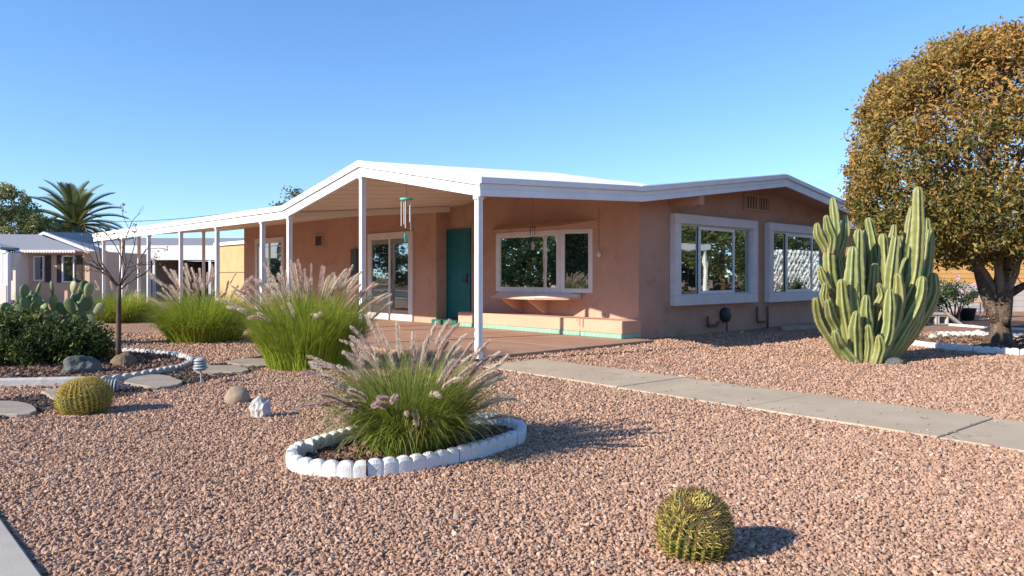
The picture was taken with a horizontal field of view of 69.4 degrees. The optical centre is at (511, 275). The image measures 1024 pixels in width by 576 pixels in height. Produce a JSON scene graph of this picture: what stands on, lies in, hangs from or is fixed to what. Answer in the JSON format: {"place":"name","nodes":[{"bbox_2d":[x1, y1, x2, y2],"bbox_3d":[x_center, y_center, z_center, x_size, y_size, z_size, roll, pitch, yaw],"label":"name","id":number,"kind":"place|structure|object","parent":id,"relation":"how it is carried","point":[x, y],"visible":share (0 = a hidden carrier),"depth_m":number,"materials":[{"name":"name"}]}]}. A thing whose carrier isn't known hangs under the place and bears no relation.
{"place":"outdoors","nodes":[
{"label":"outdoors","id":0,"kind":"place"},
{"bbox_2d":[0,519,41,575],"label":"pavement","id":1,"kind":"structure","parent":0,"point":[15,560],"depth_m":3.06,"materials":[{"name":"concrete"}]},
{"bbox_2d":[0,232,146,303],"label":"neighbour house","id":2,"kind":"structure","parent":0,"point":[43,263],"depth_m":32.00,"materials":[{"name":"grey"}]},
{"bbox_2d":[33,256,44,280],"bbox_3d":[-20.428,-0.294,31.959,0.450,1.072,0.079,0,0,0],"label":"window frame","id":3,"kind":"structure","parent":2,"relation":"in","point":[38,261],"depth_m":31.97,"materials":[{"name":"white paint"}]},
{"bbox_2d":[62,256,74,281],"bbox_3d":[-19.157,-0.268,31.959,0.536,1.159,0.079,0,0,0],"label":"window frame","id":4,"kind":"structure","parent":2,"relation":"in","point":[68,269],"depth_m":31.97,"materials":[{"name":"white paint"}]},
{"bbox_2d":[92,238,243,297],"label":"neighbour house","id":5,"kind":"structure","parent":0,"point":[192,254],"depth_m":40.20,"materials":[{"name":"white paint"}]},
{"bbox_2d":[108,208,260,221],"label":"power cable","id":6,"kind":"object","parent":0,"point":[168,219],"visible":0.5,"depth_m":57.98,"materials":[{"name":"metal"}]},
{"bbox_2d":[126,263,264,343],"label":"fountain grass","id":7,"kind":"object","parent":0,"point":[193,320],"depth_m":13.06,"materials":[{"name":"green plant"}]},
{"bbox_2d":[0,295,1023,575],"bbox_3d":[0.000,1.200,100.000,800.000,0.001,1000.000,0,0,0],"label":"ground","id":8,"kind":"structure","parent":0,"point":[152,329],"depth_m":4.28,"materials":[{"name":"brown gravel"}]},
{"bbox_2d":[0,181,74,253],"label":"round tree","id":9,"kind":"object","parent":8,"relation":"on","point":[24,218],"visible":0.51,"depth_m":39.78,"materials":[{"name":"green plant"}]},
{"bbox_2d":[0,376,82,386],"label":"scalloped edging","id":10,"kind":"object","parent":8,"relation":"on","point":[32,381],"visible":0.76,"depth_m":8.00,"materials":[{"name":"white concrete"}]},
{"bbox_2d":[0,280,104,332],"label":"prickly pear","id":11,"kind":"object","parent":8,"relation":"on","point":[80,303],"visible":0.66,"depth_m":12.40,"materials":[{"name":"green plant"}]},
{"bbox_2d":[30,179,131,239],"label":"palm tree","id":12,"kind":"object","parent":8,"relation":"on","point":[73,210],"visible":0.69,"depth_m":43.45,"materials":[{"name":"green plant"}]},
{"bbox_2d":[53,375,114,415],"bbox_3d":[-3.733,1.067,6.460,0.494,0.382,0.445,-9,4,0],"label":"barrel cactus","id":13,"kind":"object","parent":8,"relation":"on","point":[85,395],"visible":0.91,"depth_m":6.34,"materials":[{"name":"green plant"}]},
{"bbox_2d":[0,354,183,377],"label":"mulch bed soil","id":14,"kind":"structure","parent":8,"relation":"on","point":[87,375],"depth_m":9.38,"materials":[{"name":"brown soil"}]},
{"bbox_2d":[0,304,122,366],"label":"hedge","id":15,"kind":"object","parent":14,"relation":"on","point":[28,335],"visible":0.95,"depth_m":9.84,"materials":[{"name":"green plant"}]},
{"bbox_2d":[60,355,101,373],"bbox_3d":[-5.252,1.092,9.030,0.464,0.248,0.378,0,0,-23],"label":"rock","id":16,"kind":"object","parent":14,"relation":"on","point":[78,364],"visible":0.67,"depth_m":8.90,"materials":[{"name":"grey stone"}]},
{"bbox_2d":[0,350,186,377],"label":"mulch chips","id":17,"kind":"object","parent":14,"relation":"on","point":[42,369],"visible":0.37,"depth_m":9.39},
{"bbox_2d":[61,203,167,354],"bbox_3d":[-5.278,0.126,9.865,1.142,2.210,1.063,0,0,0],"label":"bare sapling","id":18,"kind":"object","parent":14,"relation":"on","point":[118,285],"visible":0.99,"depth_m":9.80,"materials":[{"name":"brown plant"}]},
{"bbox_2d":[110,352,136,365],"bbox_3d":[-5.120,1.112,9.732,0.313,0.202,0.271,0,0,0],"label":"rock","id":19,"kind":"object","parent":14,"relation":"on","point":[128,358],"visible":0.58,"depth_m":9.66,"materials":[{"name":"beige stone"}]},
{"bbox_2d":[95,348,193,380],"bbox_3d":[-4.888,1.170,10.009,1.075,0.119,3.610,0,0,-23],"label":"scalloped edging","id":20,"kind":"object","parent":14,"relation":"on","point":[172,368],"visible":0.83,"depth_m":9.25,"materials":[{"name":"white concrete"}]},
{"bbox_2d":[92,280,169,322],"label":"fountain grass","id":21,"kind":"object","parent":8,"relation":"on","point":[107,314],"depth_m":18.70,"materials":[{"name":"green plant"}]},
{"bbox_2d":[0,356,266,419],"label":"dark gravel strip","id":22,"kind":"object","parent":8,"relation":"on","point":[47,409],"visible":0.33,"depth_m":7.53,"materials":[{"name":"gravel"}]},
{"bbox_2d":[0,401,36,417],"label":"stepping stone","id":23,"kind":"object","parent":22,"relation":"on","point":[16,409],"visible":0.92,"depth_m":6.41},
{"bbox_2d":[41,388,58,398],"bbox_3d":[-4.407,1.192,7.379,0.411,0.056,0.789,0,0,-41],"label":"stepping stone","id":24,"kind":"object","parent":22,"relation":"on","point":[49,393],"visible":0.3,"depth_m":7.34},
{"bbox_2d":[106,378,131,392],"bbox_3d":[-4.035,1.134,7.567,0.272,0.164,0.164,6,-2,-20],"label":"path light","id":25,"kind":"object","parent":22,"relation":"on","point":[115,384],"visible":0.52,"depth_m":7.53,"materials":[{"name":"grey plastic"}]},
{"bbox_2d":[124,374,182,388],"bbox_3d":[-3.996,1.192,8.202,0.528,0.056,1.097,0,0,-40],"label":"stepping stone","id":26,"kind":"object","parent":22,"relation":"on","point":[155,381],"visible":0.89,"depth_m":8.10,"materials":[{"name":"beige stone"}]},
{"bbox_2d":[194,365,248,373],"bbox_3d":[-3.623,1.192,9.262,0.788,0.056,0.679,0,0,0],"label":"stepping stone","id":27,"kind":"object","parent":22,"relation":"on","point":[217,369],"visible":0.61,"depth_m":9.13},
{"bbox_2d":[227,358,266,366],"bbox_3d":[-3.457,1.192,10.014,0.807,0.056,0.738,0,0,0],"label":"stepping stone","id":28,"kind":"object","parent":22,"relation":"on","point":[243,362],"visible":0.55,"depth_m":9.87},
{"bbox_2d":[193,357,207,382],"bbox_3d":[-3.456,1.072,8.218,0.164,0.317,0.164,-3,2,0],"label":"path light","id":29,"kind":"object","parent":8,"relation":"on","point":[200,365],"visible":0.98,"depth_m":8.18,"materials":[{"name":"grey plastic"}]},
{"bbox_2d":[213,241,243,304],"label":"storage shed","id":30,"kind":"structure","parent":8,"relation":"on","point":[231,258],"depth_m":30.90,"materials":[{"name":"yellow paint"}]},
{"bbox_2d":[224,386,249,403],"bbox_3d":[-2.591,1.129,6.981,0.242,0.166,0.202,0,0,0],"label":"rock","id":31,"kind":"object","parent":8,"relation":"on","point":[237,394],"visible":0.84,"depth_m":6.91,"materials":[{"name":"stone"}]},
{"bbox_2d":[248,396,271,417],"bbox_3d":[-2.124,1.114,6.272,0.152,0.194,0.174,0,0,34],"label":"rock","id":32,"kind":"object","parent":8,"relation":"on","point":[260,406],"visible":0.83,"depth_m":6.22,"materials":[{"name":"stone"}]},
{"bbox_2d":[269,185,303,206],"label":"round tree","id":33,"kind":"object","parent":8,"relation":"on","point":[295,193],"visible":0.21,"depth_m":41.71,"materials":[{"name":"green plant"}]},
{"bbox_2d":[215,259,394,370],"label":"fountain grass","id":34,"kind":"object","parent":8,"relation":"on","point":[290,334],"depth_m":9.31,"materials":[{"name":"green plant"}]},
{"bbox_2d":[148,307,653,360],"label":"porch floor","id":35,"kind":"structure","parent":8,"relation":"on","point":[512,343],"depth_m":13.01,"materials":[{"name":"brown concrete"}]},
{"bbox_2d":[431,318,457,324],"bbox_3d":[-1.416,1.093,17.314,0.478,0.107,0.940,0,0,-43],"label":"doorstep","id":36,"kind":"object","parent":35,"relation":"on","point":[446,320],"visible":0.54,"depth_m":17.20,"materials":[{"name":"teal paint"}]},
{"bbox_2d":[458,311,640,338],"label":"planter wall","id":37,"kind":"structure","parent":35,"relation":"on","point":[596,327],"depth_m":14.43,"materials":[{"name":"pink paint"}]},
{"bbox_2d":[286,412,526,478],"bbox_3d":[-0.676,1.157,5.149,1.135,0.146,1.854,0,0,39],"label":"scalloped edging","id":38,"kind":"object","parent":8,"relation":"on","point":[297,461],"visible":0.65,"depth_m":4.61,"materials":[{"name":"white concrete"}]},
{"bbox_2d":[304,422,513,473],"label":"mulch chips","id":39,"kind":"object","parent":8,"relation":"on","point":[330,453],"visible":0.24,"depth_m":5.01,"materials":[{"name":"brown soil"}]},
{"bbox_2d":[290,314,536,463],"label":"fountain grass","id":40,"kind":"object","parent":39,"relation":"on","point":[393,414],"depth_m":4.78,"materials":[{"name":"green plant"}]},
{"bbox_2d":[92,160,855,358],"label":"house","id":41,"kind":"structure","parent":8,"relation":"on","point":[704,256],"depth_m":15.59,"materials":[{"name":"orange paint"}]},
{"bbox_2d":[255,237,284,306],"bbox_3d":[-7.936,-0.037,24.197,0.054,2.365,2.100,0,0,-43],"label":"sliding door","id":42,"kind":"structure","parent":41,"relation":"in","point":[275,246],"depth_m":24.03,"materials":[{"name":"clear glass"}]},
{"bbox_2d":[368,231,413,320],"bbox_3d":[-3.148,0.023,19.050,0.054,2.245,2.040,0,0,-43],"label":"sliding door","id":43,"kind":"structure","parent":41,"relation":"in","point":[390,258],"depth_m":18.94,"materials":[{"name":"clear glass"}]},
{"bbox_2d":[400,198,412,241],"bbox_3d":[-1.758,-1.122,12.310,0.210,1.143,0.207,0,0,-43],"label":"wind chime","id":44,"kind":"object","parent":41,"relation":"hanging from","point":[405,234],"visible":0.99,"depth_m":12.28,"materials":[{"name":"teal metal"}]},
{"bbox_2d":[446,228,470,318],"bbox_3d":[-1.301,0.000,17.546,0.099,2.200,0.920,0,0,-43],"label":"front door","id":45,"kind":"structure","parent":41,"relation":"in","point":[458,241],"depth_m":17.55,"materials":[{"name":"teal paint"}]},
{"bbox_2d":[529,198,535,249],"bbox_3d":[0.341,-0.955,12.256,0.130,1.070,0.130,0,0,-43],"label":"wind chime","id":46,"kind":"object","parent":41,"relation":"hanging from","point":[532,243],"visible":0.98,"depth_m":12.26,"materials":[{"name":"metal"}]},
{"bbox_2d":[492,220,596,292],"bbox_3d":[0.499,-0.365,15.435,0.441,1.430,3.060,0,0,-43],"label":"bay window","id":47,"kind":"structure","parent":41,"relation":"in","point":[560,261],"depth_m":15.07,"materials":[{"name":"clear glass"}]},
{"bbox_2d":[596,211,601,256],"bbox_3d":[1.682,-0.830,14.309,0.100,0.980,0.100,0,0,-43],"label":"hanging shell","id":48,"kind":"object","parent":41,"relation":"hanging from","point":[598,254],"visible":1,"depth_m":14.29,"materials":[{"name":"metal"}]},
{"bbox_2d":[670,213,757,305],"bbox_3d":[4.257,-0.300,15.373,3.140,1.800,0.149,0,0,-43],"label":"picture window","id":49,"kind":"structure","parent":41,"relation":"in","point":[714,260],"depth_m":15.24,"materials":[{"name":"glass"}]},
{"bbox_2d":[764,222,826,302],"bbox_3d":[6.937,-0.290,17.866,3.140,1.820,0.149,0,0,-43],"label":"picture window","id":50,"kind":"structure","parent":41,"relation":"in","point":[792,255],"depth_m":17.55,"materials":[{"name":"glass"}]},
{"bbox_2d":[0,334,1023,568],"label":"fallen leaves","id":51,"kind":"object","parent":8,"relation":"on","point":[447,524],"visible":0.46,"depth_m":6.07,"materials":[{"name":"brown plant"}]},
{"bbox_2d":[652,485,736,565],"bbox_3d":[0.785,1.088,3.182,0.357,0.343,0.358,2,23,0],"label":"barrel cactus","id":52,"kind":"object","parent":8,"relation":"on","point":[692,524],"visible":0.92,"depth_m":3.08,"materials":[{"name":"plant"}]},
{"bbox_2d":[483,359,1023,451],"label":"walkway","id":53,"kind":"structure","parent":8,"relation":"on","point":[1007,434],"depth_m":6.76,"materials":[{"name":"concrete"}]},
{"bbox_2d":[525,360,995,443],"bbox_3d":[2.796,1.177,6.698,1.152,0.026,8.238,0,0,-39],"label":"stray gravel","id":54,"kind":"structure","parent":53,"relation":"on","point":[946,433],"depth_m":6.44,"materials":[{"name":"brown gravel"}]},
{"bbox_2d":[780,325,816,329],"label":"stone slab","id":55,"kind":"structure","parent":8,"relation":"on","point":[796,327],"depth_m":16.42,"materials":[{"name":"concrete"}]},
{"bbox_2d":[812,186,940,364],"bbox_3d":[5.139,0.017,10.518,2.260,2.529,1.074,0,0,-25],"label":"columnar cactus","id":56,"kind":"object","parent":8,"relation":"on","point":[877,300],"visible":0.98,"depth_m":10.29,"materials":[{"name":"green plant"}]},
{"bbox_2d":[885,357,905,364],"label":"rock","id":57,"kind":"object","parent":8,"relation":"on","point":[893,361],"visible":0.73,"depth_m":9.86,"materials":[{"name":"grey stone"}]},
{"bbox_2d":[959,308,976,319],"bbox_3d":[12.057,1.035,19.600,0.430,0.330,0.430,0,0,0],"label":"planter","id":58,"kind":"object","parent":8,"relation":"on","point":[967,313],"visible":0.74,"depth_m":19.45,"materials":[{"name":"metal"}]},
{"bbox_2d":[916,334,1023,354],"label":"mulch chips","id":59,"kind":"object","parent":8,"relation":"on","point":[965,339],"visible":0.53,"depth_m":13.20,"materials":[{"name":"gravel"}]},
{"bbox_2d":[835,15,1023,344],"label":"broadleaf tree","id":60,"kind":"object","parent":59,"relation":"on","point":[983,58],"visible":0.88,"depth_m":12.01,"materials":[{"name":"green plant"}]},
{"bbox_2d":[928,333,938,337],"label":"rock","id":61,"kind":"object","parent":59,"relation":"on","point":[934,335],"visible":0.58,"depth_m":13.83,"materials":[{"name":"stone"}]},
{"bbox_2d":[911,331,1023,354],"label":"scalloped edging","id":62,"kind":"object","parent":59,"relation":"on","point":[978,349],"visible":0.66,"depth_m":11.78,"materials":[{"name":"white concrete"}]},
{"bbox_2d":[958,298,988,318],"bbox_3d":[12.810,0.920,20.500,0.660,0.561,0.440,0,0,0],"label":"garden table","id":63,"kind":"object","parent":8,"relation":"on","point":[978,300],"visible":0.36,"depth_m":20.32,"materials":[{"name":"metal"}]},
{"bbox_2d":[926,320,1023,327],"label":"mulch bed soil","id":64,"kind":"structure","parent":8,"relation":"on","point":[1017,324],"depth_m":18.20,"materials":[{"name":"brown soil"}]},
{"bbox_2d":[926,312,948,324],"bbox_3d":[10.119,1.050,18.000,0.840,0.300,0.400,0,0,0],"label":"block bench","id":65,"kind":"object","parent":64,"relation":"on","point":[939,318],"visible":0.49,"depth_m":17.86,"materials":[{"name":"concrete"}]},
{"bbox_2d":[942,312,961,323],"bbox_3d":[10.622,1.055,17.820,0.500,0.310,0.140,0,0,0],"label":"plank","id":66,"kind":"object","parent":64,"relation":"on","point":[953,319],"visible":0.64,"depth_m":17.75,"materials":[{"name":"wood"}]},
{"bbox_2d":[938,274,978,320],"bbox_3d":[11.225,0.597,18.966,1.526,1.282,1.006,0,0,0],"label":"rose bush","id":67,"kind":"object","parent":64,"relation":"on","point":[947,291],"visible":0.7,"depth_m":18.90,"materials":[{"name":"green plant"}]},
{"bbox_2d":[949,323,1023,329],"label":"scalloped edging","id":68,"kind":"object","parent":8,"relation":"on","point":[965,325],"visible":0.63,"depth_m":16.96,"materials":[{"name":"white concrete"}]},
{"bbox_2d":[0,0,1023,252],"label":"sky","id":69,"kind":"structure","parent":0,"point":[185,109],"materials":[{"name":"blue"}]},
{"bbox_2d":[840,212,1023,310],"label":"neighbour house","id":70,"kind":"structure","parent":0,"point":[966,275],"depth_m":24.55,"materials":[{"name":"orange paint"}]},
{"bbox_2d":[934,303,944,311],"bbox_3d":[10.352,0.790,18.000,0.330,0.218,0.325,0,0,0],"label":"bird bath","id":71,"kind":"object","parent":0,"point":[937,308],"visible":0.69,"depth_m":17.95,"materials":[{"name":"grey concrete"}]}
]}

